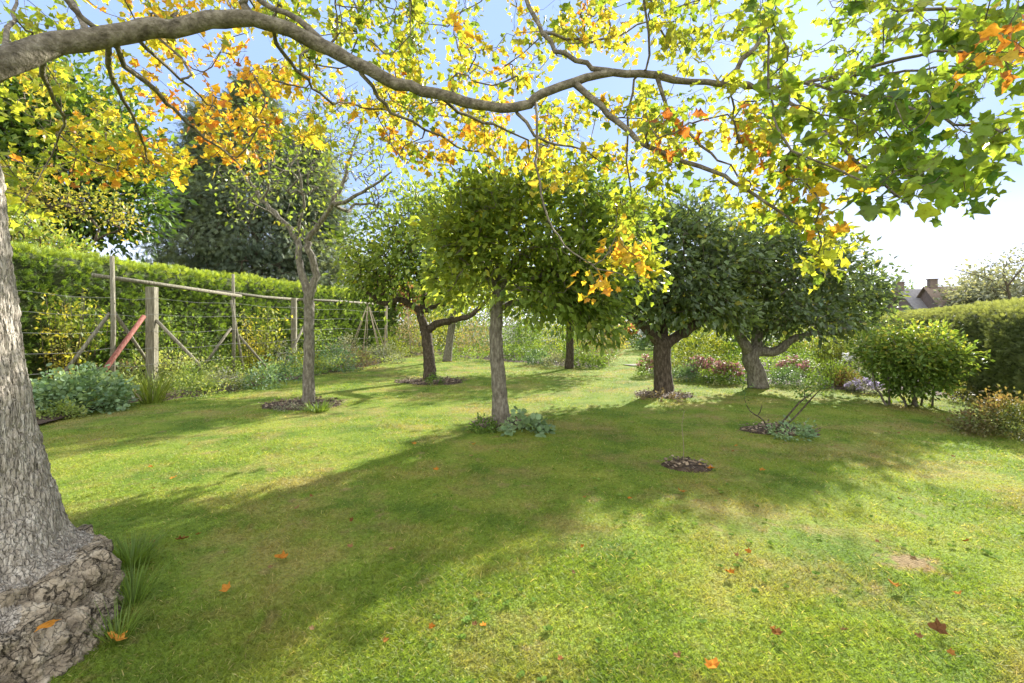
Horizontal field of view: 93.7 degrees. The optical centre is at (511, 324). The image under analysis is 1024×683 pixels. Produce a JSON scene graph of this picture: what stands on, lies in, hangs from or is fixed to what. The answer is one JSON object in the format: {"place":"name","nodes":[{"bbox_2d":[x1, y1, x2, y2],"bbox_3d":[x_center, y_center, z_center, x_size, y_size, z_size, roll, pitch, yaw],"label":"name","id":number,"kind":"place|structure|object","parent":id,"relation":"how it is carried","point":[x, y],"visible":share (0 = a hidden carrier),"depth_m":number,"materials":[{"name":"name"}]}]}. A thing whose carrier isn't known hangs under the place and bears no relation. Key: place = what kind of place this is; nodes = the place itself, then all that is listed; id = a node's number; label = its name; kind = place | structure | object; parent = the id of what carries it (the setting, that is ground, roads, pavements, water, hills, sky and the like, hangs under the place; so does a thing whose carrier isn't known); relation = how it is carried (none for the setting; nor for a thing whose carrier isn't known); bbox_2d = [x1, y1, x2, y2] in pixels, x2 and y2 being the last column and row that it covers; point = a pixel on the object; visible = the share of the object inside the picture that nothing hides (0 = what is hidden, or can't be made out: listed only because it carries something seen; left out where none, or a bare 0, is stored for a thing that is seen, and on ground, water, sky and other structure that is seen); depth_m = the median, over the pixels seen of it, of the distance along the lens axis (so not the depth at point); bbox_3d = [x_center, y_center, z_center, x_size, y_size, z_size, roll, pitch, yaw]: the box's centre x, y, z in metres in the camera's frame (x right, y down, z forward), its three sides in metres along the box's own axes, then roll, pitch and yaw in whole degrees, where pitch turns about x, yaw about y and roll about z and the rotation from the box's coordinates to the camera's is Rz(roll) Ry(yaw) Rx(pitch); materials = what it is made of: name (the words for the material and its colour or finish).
{"place":"outdoors","nodes":[
{"label":"outdoors","id":0,"kind":"place"},
{"bbox_2d":[379,275,434,324],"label":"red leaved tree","id":1,"kind":"object","parent":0,"point":[403,295],"visible":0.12,"depth_m":29.66,"materials":[{"name":"green plant"}]},
{"bbox_2d":[0,0,1023,325],"label":"sky","id":2,"kind":"structure","parent":0,"point":[932,252],"materials":[{"name":"white"}]},
{"bbox_2d":[39,346,1023,682],"bbox_3d":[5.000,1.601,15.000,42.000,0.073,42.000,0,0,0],"label":"lawn","id":3,"kind":"structure","parent":0,"point":[753,526],"depth_m":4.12,"materials":[{"name":"plant"}]},
{"bbox_2d":[5,162,155,252],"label":"yellowing tree","id":4,"kind":"object","parent":3,"relation":"on","point":[49,194],"visible":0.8,"depth_m":17.36,"materials":[{"name":"yellow plant"}]},
{"bbox_2d":[80,589,156,645],"bbox_3d":[-2.003,1.487,2.437,0.394,0.208,0.407,0,0,0],"label":"grass tuft","id":5,"kind":"object","parent":3,"relation":"on","point":[118,624],"visible":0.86,"depth_m":2.46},
{"bbox_2d":[108,524,171,569],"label":"grass tuft","id":6,"kind":"object","parent":3,"relation":"on","point":[136,550],"visible":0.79,"depth_m":3.22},
{"bbox_2d":[103,551,177,609],"bbox_3d":[-2.174,1.455,2.744,0.438,0.266,0.430,0,0,-28],"label":"grass tuft","id":7,"kind":"object","parent":3,"relation":"on","point":[136,595],"visible":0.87,"depth_m":2.77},
{"bbox_2d":[36,352,420,424],"bbox_3d":[-9.309,1.572,18.252,9.778,0.141,30.956,0,0,0],"label":"flower bed","id":8,"kind":"object","parent":3,"relation":"on","point":[47,419],"visible":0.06,"depth_m":11.40,"materials":[{"name":"soil"}]},
{"bbox_2d":[6,194,103,256],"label":"leafy shrub tree","id":9,"kind":"object","parent":8,"relation":"on","point":[22,237],"visible":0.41,"depth_m":13.91,"materials":[{"name":"yellow plant"}]},
{"bbox_2d":[37,396,89,420],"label":"plant","id":10,"kind":"object","parent":8,"relation":"on","point":[61,406],"visible":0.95,"depth_m":8.22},
{"bbox_2d":[21,288,109,382],"bbox_3d":[-10.758,0.369,11.494,1.959,2.582,1.853,0,0,0],"label":"wire trained shrub","id":11,"kind":"object","parent":8,"relation":"on","point":[65,352],"visible":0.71,"depth_m":11.21,"materials":[{"name":"green plant"}]},
{"bbox_2d":[30,355,141,416],"bbox_3d":[-8.294,1.126,9.017,2.128,1.129,1.997,0,0,-25],"label":"leafy mound","id":12,"kind":"object","parent":8,"relation":"on","point":[77,387],"visible":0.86,"depth_m":8.85,"materials":[{"name":"plant"}]},
{"bbox_2d":[83,303,133,375],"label":"wire trained shrub","id":13,"kind":"object","parent":8,"relation":"on","point":[105,349],"visible":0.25,"depth_m":12.46,"materials":[{"name":"green plant"}]},
{"bbox_2d":[92,315,145,389],"bbox_3d":[-8.996,0.708,10.862,0.107,1.912,1.566,0,0,8],"label":"red pole","id":14,"kind":"object","parent":8,"relation":"on","point":[122,345],"visible":0.59,"depth_m":11.07,"materials":[{"name":"paint"}]},
{"bbox_2d":[115,348,175,381],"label":"leafy plant","id":15,"kind":"object","parent":8,"relation":"on","point":[136,362],"visible":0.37,"depth_m":12.14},
{"bbox_2d":[119,362,188,403],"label":"strappy plant","id":16,"kind":"object","parent":8,"relation":"on","point":[156,394],"visible":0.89,"depth_m":9.93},
{"bbox_2d":[124,346,214,384],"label":"leafy plant","id":17,"kind":"object","parent":8,"relation":"on","point":[169,361],"visible":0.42,"depth_m":12.56,"materials":[{"name":"green plant"}]},
{"bbox_2d":[159,303,218,373],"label":"wire trained shrub","id":18,"kind":"object","parent":8,"relation":"on","point":[168,337],"visible":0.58,"depth_m":13.89,"materials":[{"name":"green plant"}]},
{"bbox_2d":[150,350,233,400],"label":"leafy plant","id":19,"kind":"object","parent":8,"relation":"on","point":[189,375],"visible":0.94,"depth_m":10.70,"materials":[{"name":"plant"}]},
{"bbox_2d":[17,256,386,387],"bbox_3d":[-7.591,0.095,15.827,2.175,3.411,15.714,0,0,15],"label":"support frame","id":20,"kind":"object","parent":8,"relation":"on","point":[153,323],"visible":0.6,"depth_m":11.99,"materials":[{"name":"wood"}]},
{"bbox_2d":[11,240,398,385],"bbox_3d":[-10.266,-0.170,17.793,2.892,3.891,25.532,0,0,9],"label":"tall hedge","id":21,"kind":"object","parent":8,"relation":"on","point":[41,268],"visible":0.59,"depth_m":14.51,"materials":[{"name":"green plant"}]},
{"bbox_2d":[176,341,253,375],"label":"leafy plant","id":22,"kind":"object","parent":8,"relation":"on","point":[219,364],"visible":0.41,"depth_m":14.54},
{"bbox_2d":[202,364,251,392],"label":"grey plant","id":23,"kind":"object","parent":8,"relation":"on","point":[218,375],"visible":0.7,"depth_m":11.72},
{"bbox_2d":[215,345,270,371],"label":"leafy plant","id":24,"kind":"object","parent":8,"relation":"on","point":[247,358],"visible":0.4,"depth_m":15.59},
{"bbox_2d":[234,354,285,389],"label":"round plant","id":25,"kind":"object","parent":8,"relation":"on","point":[264,374],"visible":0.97,"depth_m":12.27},
{"bbox_2d":[228,305,292,369],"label":"wire trained shrub","id":26,"kind":"object","parent":8,"relation":"on","point":[268,345],"visible":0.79,"depth_m":16.16,"materials":[{"name":"green plant"}]},
{"bbox_2d":[261,347,302,384],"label":"round plant","id":27,"kind":"object","parent":8,"relation":"on","point":[290,369],"visible":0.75,"depth_m":13.19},
{"bbox_2d":[286,343,328,372],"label":"leafy plant","id":28,"kind":"object","parent":8,"relation":"on","point":[298,354],"visible":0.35,"depth_m":16.25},
{"bbox_2d":[297,320,341,359],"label":"wire trained shrub","id":29,"kind":"object","parent":8,"relation":"on","point":[319,335],"visible":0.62,"depth_m":20.63,"materials":[{"name":"green plant"}]},
{"bbox_2d":[299,333,363,372],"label":"round plant","id":30,"kind":"object","parent":8,"relation":"on","point":[339,350],"visible":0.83,"depth_m":16.28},
{"bbox_2d":[322,329,376,358],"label":"grey plant","id":31,"kind":"object","parent":8,"relation":"on","point":[347,339],"visible":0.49,"depth_m":21.79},
{"bbox_2d":[337,343,378,369],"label":"plant","id":32,"kind":"object","parent":8,"relation":"on","point":[364,356],"visible":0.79,"depth_m":17.56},
{"bbox_2d":[350,297,386,359],"bbox_3d":[-6.568,0.145,21.911,1.906,2.925,1.876,0,0,0],"label":"cane wigwam","id":33,"kind":"object","parent":8,"relation":"on","point":[370,311],"visible":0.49,"depth_m":21.93,"materials":[{"name":"brown wood"}]},
{"bbox_2d":[368,342,406,362],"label":"plant","id":34,"kind":"object","parent":8,"relation":"on","point":[385,350],"visible":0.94,"depth_m":20.14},
{"bbox_2d":[396,306,421,346],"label":"tall shrub","id":35,"kind":"object","parent":8,"relation":"on","point":[400,323],"visible":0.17,"depth_m":31.75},
{"bbox_2d":[382,308,438,355],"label":"feathery bush","id":36,"kind":"object","parent":8,"relation":"on","point":[410,334],"visible":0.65,"depth_m":24.64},
{"bbox_2d":[36,345,422,418],"bbox_3d":[-9.392,1.337,18.359,9.676,0.646,29.658,0,0,0],"label":"ground cover","id":37,"kind":"object","parent":3,"relation":"on","point":[316,370],"visible":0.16,"depth_m":14.71,"materials":[{"name":"plant"}]},
{"bbox_2d":[152,57,348,288],"bbox_3d":[-15.967,-6.978,30.045,13.702,19.012,14.844,0,0,-29],"label":"conifer tree","id":38,"kind":"object","parent":3,"relation":"on","point":[257,229],"visible":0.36,"depth_m":27.86,"materials":[{"name":"green plant"}]},
{"bbox_2d":[260,399,342,410],"bbox_3d":[-4.192,1.578,9.595,1.562,0.080,1.615,0,0,-31],"label":"soil circle","id":39,"kind":"object","parent":3,"relation":"on","point":[299,403],"visible":0.41,"depth_m":9.24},
{"bbox_2d":[299,399,334,412],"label":"bulb leaves","id":40,"kind":"object","parent":39,"relation":"on","point":[319,409],"visible":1,"depth_m":8.77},
{"bbox_2d":[185,55,423,402],"bbox_3d":[-4.106,-1.944,9.378,4.315,7.124,2.659,0,0,18],"label":"fruit tree","id":41,"kind":"object","parent":3,"relation":"on","point":[308,380],"visible":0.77,"depth_m":9.51,"materials":[{"name":"green plant"}]},
{"bbox_2d":[247,119,373,288],"bbox_3d":[-13.105,-6.009,32.007,10.312,15.228,10.321,0,0,0],"label":"conifer tree","id":42,"kind":"object","parent":3,"relation":"on","point":[330,220],"visible":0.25,"depth_m":30.87,"materials":[{"name":"green plant"}]},
{"bbox_2d":[315,166,505,379],"bbox_3d":[-2.904,-1.570,13.911,5.564,6.438,4.559,0,0,0],"label":"fruit tree","id":43,"kind":"object","parent":3,"relation":"on","point":[366,282],"visible":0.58,"depth_m":13.37,"materials":[{"name":"green plant"}]},
{"bbox_2d":[398,295,458,347],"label":"tall shrub","id":44,"kind":"object","parent":3,"relation":"on","point":[429,322],"visible":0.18,"depth_m":34.48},
{"bbox_2d":[396,377,462,384],"bbox_3d":[-2.321,1.597,13.697,2.060,0.068,1.797,0,0,0],"label":"soil circle","id":45,"kind":"object","parent":3,"relation":"on","point":[436,383],"visible":0.51,"depth_m":13.31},
{"bbox_2d":[258,376,821,469],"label":"leaf litter","id":46,"kind":"object","parent":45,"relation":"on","point":[644,390],"visible":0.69,"depth_m":9.27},
{"bbox_2d":[441,343,483,360],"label":"plant","id":47,"kind":"object","parent":3,"relation":"on","point":[459,357],"visible":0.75,"depth_m":21.72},
{"bbox_2d":[405,251,528,361],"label":"fruit tree","id":48,"kind":"object","parent":3,"relation":"on","point":[447,354],"visible":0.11,"depth_m":20.60,"materials":[{"name":"green plant"}]},
{"bbox_2d":[469,417,540,429],"bbox_3d":[-0.087,1.579,7.773,1.152,0.061,1.120,0,0,-35],"label":"soil circle","id":49,"kind":"object","parent":3,"relation":"on","point":[494,427],"visible":0.13,"depth_m":7.57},
{"bbox_2d":[462,412,500,432],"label":"ground plant","id":50,"kind":"object","parent":49,"relation":"on","point":[478,422],"visible":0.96,"depth_m":7.17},
{"bbox_2d":[0,0,1023,682],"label":"autumn tree","id":51,"kind":"object","parent":3,"relation":"on","point":[60,566],"visible":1,"depth_m":3.84,"materials":[{"name":"yellow plant"}]},
{"bbox_2d":[434,348,610,366],"bbox_3d":[0.566,1.578,25.759,12.966,0.114,16.818,0,0,0],"label":"flower bed","id":52,"kind":"object","parent":3,"relation":"on","point":[485,358],"visible":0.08,"depth_m":23.42,"materials":[{"name":"plant"}]},
{"bbox_2d":[400,308,478,353],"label":"yellow bush","id":53,"kind":"object","parent":52,"relation":"on","point":[445,328],"visible":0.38,"depth_m":27.24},
{"bbox_2d":[455,318,507,355],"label":"arching bush","id":54,"kind":"object","parent":52,"relation":"on","point":[473,339],"visible":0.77,"depth_m":24.69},
{"bbox_2d":[463,309,518,351],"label":"green bush","id":55,"kind":"object","parent":52,"relation":"on","point":[503,330],"visible":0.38,"depth_m":28.42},
{"bbox_2d":[433,341,620,363],"bbox_3d":[0.565,1.352,26.060,13.244,0.612,15.877,0,0,0],"label":"ground cover","id":56,"kind":"object","parent":52,"relation":"on","point":[522,353],"visible":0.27,"depth_m":24.56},
{"bbox_2d":[502,312,552,357],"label":"green bush","id":57,"kind":"object","parent":52,"relation":"on","point":[518,329],"visible":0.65,"depth_m":23.14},
{"bbox_2d":[522,344,554,364],"bbox_3d":[0.991,1.203,19.130,1.420,0.914,1.420,0,0,18],"label":"dark mound","id":58,"kind":"object","parent":52,"relation":"on","point":[532,355],"visible":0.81,"depth_m":19.16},
{"bbox_2d":[517,314,584,351],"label":"yellow bush","id":59,"kind":"object","parent":52,"relation":"on","point":[551,340],"visible":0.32,"depth_m":27.24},
{"bbox_2d":[541,350,565,367],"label":"plant","id":60,"kind":"object","parent":52,"relation":"on","point":[548,360],"visible":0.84,"depth_m":18.10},
{"bbox_2d":[554,326,594,357],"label":"green bush","id":61,"kind":"object","parent":52,"relation":"on","point":[577,351],"visible":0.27,"depth_m":21.81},
{"bbox_2d":[574,350,607,368],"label":"plant","id":62,"kind":"object","parent":52,"relation":"on","point":[593,364],"visible":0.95,"depth_m":17.66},
{"bbox_2d":[574,325,634,364],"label":"bush","id":63,"kind":"object","parent":52,"relation":"on","point":[612,351],"visible":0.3,"depth_m":19.64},
{"bbox_2d":[497,406,555,436],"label":"ground plant","id":64,"kind":"object","parent":3,"relation":"on","point":[532,420],"visible":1,"depth_m":7.04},
{"bbox_2d":[400,130,670,425],"bbox_3d":[0.351,-0.596,7.531,4.252,4.435,3.257,0,0,0],"label":"fruit tree","id":65,"kind":"object","parent":3,"relation":"on","point":[489,213],"visible":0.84,"depth_m":7.17,"materials":[{"name":"green plant"}]},
{"bbox_2d":[96,409,1023,682],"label":"lawn weeds","id":66,"kind":"object","parent":3,"relation":"on","point":[522,673],"visible":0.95,"depth_m":3.14,"materials":[{"name":"plant"}]},
{"bbox_2d":[509,263,637,368],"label":"fruit tree","id":67,"kind":"object","parent":3,"relation":"on","point":[569,361],"visible":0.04,"depth_m":17.34,"materials":[{"name":"green plant"}]},
{"bbox_2d":[635,389,684,401],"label":"ground plant","id":68,"kind":"object","parent":3,"relation":"on","point":[653,394],"visible":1,"depth_m":10.27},
{"bbox_2d":[635,391,694,398],"bbox_3d":[3.417,1.571,10.817,1.390,0.070,1.036,0,0,0],"label":"soil circle","id":69,"kind":"object","parent":3,"relation":"on","point":[660,395],"visible":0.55,"depth_m":10.62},
{"bbox_2d":[661,458,712,472],"bbox_3d":[1.990,1.599,5.458,0.556,0.056,0.525,0,0,-27],"label":"soil circle","id":70,"kind":"object","parent":3,"relation":"on","point":[690,466],"visible":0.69,"depth_m":5.34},
{"bbox_2d":[597,177,793,391],"bbox_3d":[3.956,-0.859,11.184,5.058,5.022,3.732,0,0,0],"label":"fruit tree","id":71,"kind":"object","parent":3,"relation":"on","point":[679,307],"visible":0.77,"depth_m":10.75,"materials":[{"name":"green plant"}]},
{"bbox_2d":[694,366,733,385],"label":"plant","id":72,"kind":"object","parent":3,"relation":"on","point":[720,379],"visible":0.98,"depth_m":12.97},
{"bbox_2d":[739,423,820,435],"bbox_3d":[4.062,1.595,7.342,1.183,0.064,0.852,0,0,0],"label":"soil circle","id":73,"kind":"object","parent":3,"relation":"on","point":[759,431],"visible":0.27,"depth_m":7.24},
{"bbox_2d":[735,373,834,433],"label":"sapling","id":74,"kind":"object","parent":73,"relation":"on","point":[812,391],"visible":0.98,"depth_m":7.04,"materials":[{"name":"green plant"}]},
{"bbox_2d":[762,415,819,441],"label":"ground plant","id":75,"kind":"object","parent":73,"relation":"on","point":[806,432],"visible":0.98,"depth_m":6.80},
{"bbox_2d":[677,192,913,388],"bbox_3d":[7.100,-0.812,12.228,5.946,4.858,3.970,0,0,0],"label":"fruit tree","id":76,"kind":"object","parent":3,"relation":"on","point":[799,309],"visible":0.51,"depth_m":11.55,"materials":[{"name":"green plant"}]},
{"bbox_2d":[648,351,968,399],"bbox_3d":[12.964,1.576,18.298,16.562,0.124,21.894,0,0,23],"label":"flower bed","id":77,"kind":"object","parent":3,"relation":"on","point":[842,388],"visible":0.05,"depth_m":13.72,"materials":[{"name":"plant"}]},
{"bbox_2d":[633,351,653,376],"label":"pink flowers","id":78,"kind":"object","parent":77,"relation":"on","point":[648,361],"visible":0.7,"depth_m":15.00,"materials":[{"name":"green plant"}]},
{"bbox_2d":[672,361,702,382],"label":"plant","id":79,"kind":"object","parent":77,"relation":"on","point":[683,371],"visible":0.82,"depth_m":13.62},
{"bbox_2d":[683,353,718,380],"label":"pink flowers","id":80,"kind":"object","parent":77,"relation":"on","point":[704,362],"visible":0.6,"depth_m":13.79,"materials":[{"name":"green plant"}]},
{"bbox_2d":[671,325,743,371],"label":"green bush","id":81,"kind":"object","parent":77,"relation":"on","point":[702,342],"visible":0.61,"depth_m":16.05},
{"bbox_2d":[704,356,745,383],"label":"pink flowers","id":82,"kind":"object","parent":77,"relation":"on","point":[724,364],"visible":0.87,"depth_m":13.13,"materials":[{"name":"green plant"}]},
{"bbox_2d":[708,334,774,373],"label":"green bush","id":83,"kind":"object","parent":77,"relation":"on","point":[735,345],"visible":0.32,"depth_m":15.68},
{"bbox_2d":[635,346,904,385],"bbox_3d":[13.599,1.342,19.726,15.966,0.630,18.394,0,0,20],"label":"ground cover","id":84,"kind":"object","parent":77,"relation":"on","point":[766,368],"visible":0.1,"depth_m":17.48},
{"bbox_2d":[767,360,810,386],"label":"flowering bush","id":85,"kind":"object","parent":77,"relation":"on","point":[780,375],"visible":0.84,"depth_m":12.52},
{"bbox_2d":[766,354,814,377],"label":"pink flowers","id":86,"kind":"object","parent":77,"relation":"on","point":[781,364],"visible":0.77,"depth_m":14.39,"materials":[{"name":"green plant"}]},
{"bbox_2d":[764,326,844,369],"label":"green bush","id":87,"kind":"object","parent":77,"relation":"on","point":[796,350],"visible":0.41,"depth_m":16.32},
{"bbox_2d":[799,370,836,389],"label":"plant","id":88,"kind":"object","parent":77,"relation":"on","point":[814,379],"visible":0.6,"depth_m":11.99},
{"bbox_2d":[806,330,860,372],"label":"green bush","id":89,"kind":"object","parent":77,"relation":"on","point":[838,352],"visible":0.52,"depth_m":15.52,"materials":[{"name":"green plant"}]},
{"bbox_2d":[810,355,862,386],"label":"green bush","id":90,"kind":"object","parent":77,"relation":"on","point":[836,365],"visible":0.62,"depth_m":12.36,"materials":[{"name":"green plant"}]},
{"bbox_2d":[830,366,862,386],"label":"red plant","id":91,"kind":"object","parent":77,"relation":"on","point":[848,374],"visible":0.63,"depth_m":12.00,"materials":[{"name":"green plant"}]},
{"bbox_2d":[832,345,879,377],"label":"white flowers","id":92,"kind":"object","parent":77,"relation":"on","point":[848,358],"visible":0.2,"depth_m":13.88,"materials":[{"name":"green plant"}]},
{"bbox_2d":[843,377,883,393],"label":"mauve flowers","id":93,"kind":"object","parent":77,"relation":"on","point":[857,384],"visible":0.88,"depth_m":11.24,"materials":[{"name":"purple plant"}]},
{"bbox_2d":[938,380,986,403],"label":"red plant","id":94,"kind":"object","parent":77,"relation":"on","point":[965,396],"visible":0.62,"depth_m":9.91,"materials":[{"name":"green plant"}]},
{"bbox_2d":[842,308,994,406],"bbox_3d":[7.905,0.655,9.454,2.378,1.981,2.082,0,0,0],"label":"round shrub","id":95,"kind":"object","parent":3,"relation":"on","point":[916,356],"visible":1,"depth_m":9.11,"materials":[{"name":"green plant"}]},
{"bbox_2d":[927,617,948,634],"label":"fallen leaf","id":96,"kind":"object","parent":3,"relation":"on","point":[938,626],"visible":1,"depth_m":2.48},
{"bbox_2d":[878,296,1023,417],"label":"clipped hedge","id":97,"kind":"object","parent":3,"relation":"on","point":[996,327],"visible":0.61,"depth_m":9.47,"materials":[{"name":"green plant"}]},
{"bbox_2d":[934,384,1023,441],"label":"red shrub","id":98,"kind":"object","parent":3,"relation":"on","point":[1008,409],"visible":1,"depth_m":6.90,"materials":[{"name":"green plant"}]},
{"bbox_2d":[609,345,638,370],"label":"path","id":99,"kind":"structure","parent":0,"point":[633,352],"depth_m":21.91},
{"bbox_2d":[397,326,873,346],"bbox_3d":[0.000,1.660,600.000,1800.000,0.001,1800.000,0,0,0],"label":"ground","id":100,"kind":"structure","parent":0,"point":[546,337],"depth_m":59.02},
{"bbox_2d":[0,5,202,262],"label":"broadleaf tree","id":101,"kind":"object","parent":100,"relation":"on","point":[12,129],"visible":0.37,"depth_m":20.42,"materials":[{"name":"green plant"}]},
{"bbox_2d":[122,84,263,275],"bbox_3d":[-20.372,-6.466,30.816,9.874,17.324,9.845,0,0,0],"label":"conifer tree","id":102,"kind":"object","parent":100,"relation":"on","point":[188,138],"visible":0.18,"depth_m":29.59,"materials":[{"name":"green plant"}]},
{"bbox_2d":[432,303,489,345],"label":"tall shrub","id":103,"kind":"object","parent":100,"relation":"on","point":[464,327],"visible":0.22,"depth_m":36.20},
{"bbox_2d":[464,299,531,346],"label":"tall shrub","id":104,"kind":"object","parent":100,"relation":"on","point":[510,320],"visible":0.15,"depth_m":36.13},
{"bbox_2d":[506,308,579,346],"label":"tall shrub","id":105,"kind":"object","parent":100,"relation":"on","point":[540,333],"visible":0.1,"depth_m":36.05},
{"bbox_2d":[887,282,927,312],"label":"brick house","id":106,"kind":"structure","parent":100,"relation":"on","point":[913,301],"depth_m":59.52,"materials":[{"name":"tile"}]},
{"bbox_2d":[917,278,971,308],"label":"brick house","id":107,"kind":"structure","parent":100,"relation":"on","point":[927,295],"depth_m":56.95,"materials":[{"name":"tile"}]},
{"bbox_2d":[932,265,1021,305],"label":"tree","id":108,"kind":"object","parent":100,"relation":"on","point":[949,295],"visible":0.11,"depth_m":53.18,"materials":[{"name":"green plant"}]},
{"bbox_2d":[944,251,1023,303],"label":"tree","id":109,"kind":"object","parent":100,"relation":"on","point":[993,291],"visible":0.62,"depth_m":48.21,"materials":[{"name":"green plant"}]},
{"bbox_2d":[951,243,1023,299],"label":"sparse tree","id":110,"kind":"object","parent":100,"relation":"on","point":[1009,266],"visible":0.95,"depth_m":25.96,"materials":[{"name":"green plant"}]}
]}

